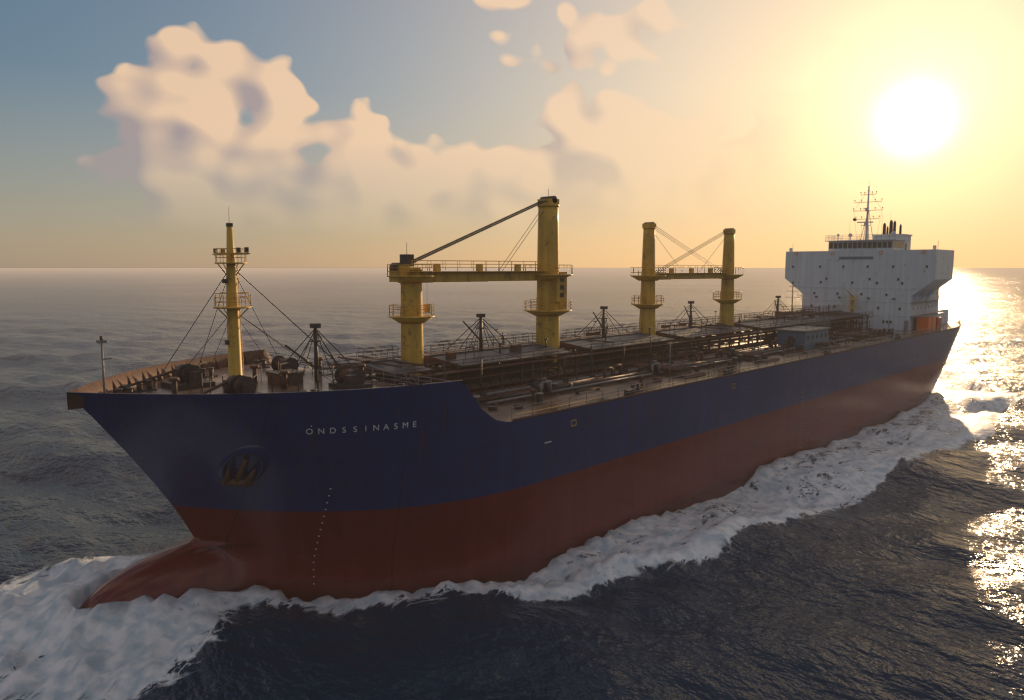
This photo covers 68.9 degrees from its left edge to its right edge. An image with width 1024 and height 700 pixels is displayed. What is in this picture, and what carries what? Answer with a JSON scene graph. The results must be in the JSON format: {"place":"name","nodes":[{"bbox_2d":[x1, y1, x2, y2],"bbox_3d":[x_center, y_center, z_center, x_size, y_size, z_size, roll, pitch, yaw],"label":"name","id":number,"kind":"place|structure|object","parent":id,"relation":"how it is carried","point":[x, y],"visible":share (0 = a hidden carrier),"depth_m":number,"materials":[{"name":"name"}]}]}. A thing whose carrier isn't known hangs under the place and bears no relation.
{"place":"outdoors","nodes":[
{"label":"outdoors","id":0,"kind":"place"},
{"bbox_2d":[0,268,1023,699],"bbox_3d":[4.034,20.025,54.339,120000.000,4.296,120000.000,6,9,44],"label":"sea water","id":1,"kind":"structure","parent":0,"point":[880,562],"depth_m":66.88,"materials":[{"name":"blue liquid"}]},
{"bbox_2d":[67,321,960,608],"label":"ship hull","id":2,"kind":"object","parent":1,"relation":"on","point":[455,483],"visible":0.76,"depth_m":60.24,"materials":[{"name":"blue metal"}]},
{"bbox_2d":[151,207,348,393],"bbox_3d":[-21.034,-4.368,63.254,13.047,15.000,16.541,6,9,44],"label":"foremast","id":3,"kind":"object","parent":2,"relation":"on","point":[234,336],"visible":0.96,"depth_m":61.06,"materials":[{"name":"metal"}]},
{"bbox_2d":[306,421,415,433],"bbox_3d":[-11.106,5.677,55.543,0.420,0.752,8.152,18,19,70],"label":"ship name lettering","id":4,"kind":"object","parent":2,"relation":"attached to","point":[356,429],"visible":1,"depth_m":55.44},
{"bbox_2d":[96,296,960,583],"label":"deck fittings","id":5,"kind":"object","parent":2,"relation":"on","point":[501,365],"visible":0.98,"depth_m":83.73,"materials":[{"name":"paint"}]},
{"bbox_2d":[387,189,743,375],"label":"deck cranes","id":6,"kind":"object","parent":2,"relation":"on","point":[551,305],"visible":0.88,"depth_m":87.37,"materials":[{"name":"paint"}]},
{"bbox_2d":[773,186,953,330],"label":"superstructure","id":7,"kind":"object","parent":2,"relation":"on","point":[891,279],"visible":0.93,"depth_m":157.55,"materials":[{"name":"paint"}]},
{"bbox_2d":[0,0,1023,267],"label":"sky","id":8,"kind":"structure","parent":0,"point":[330,133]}
]}

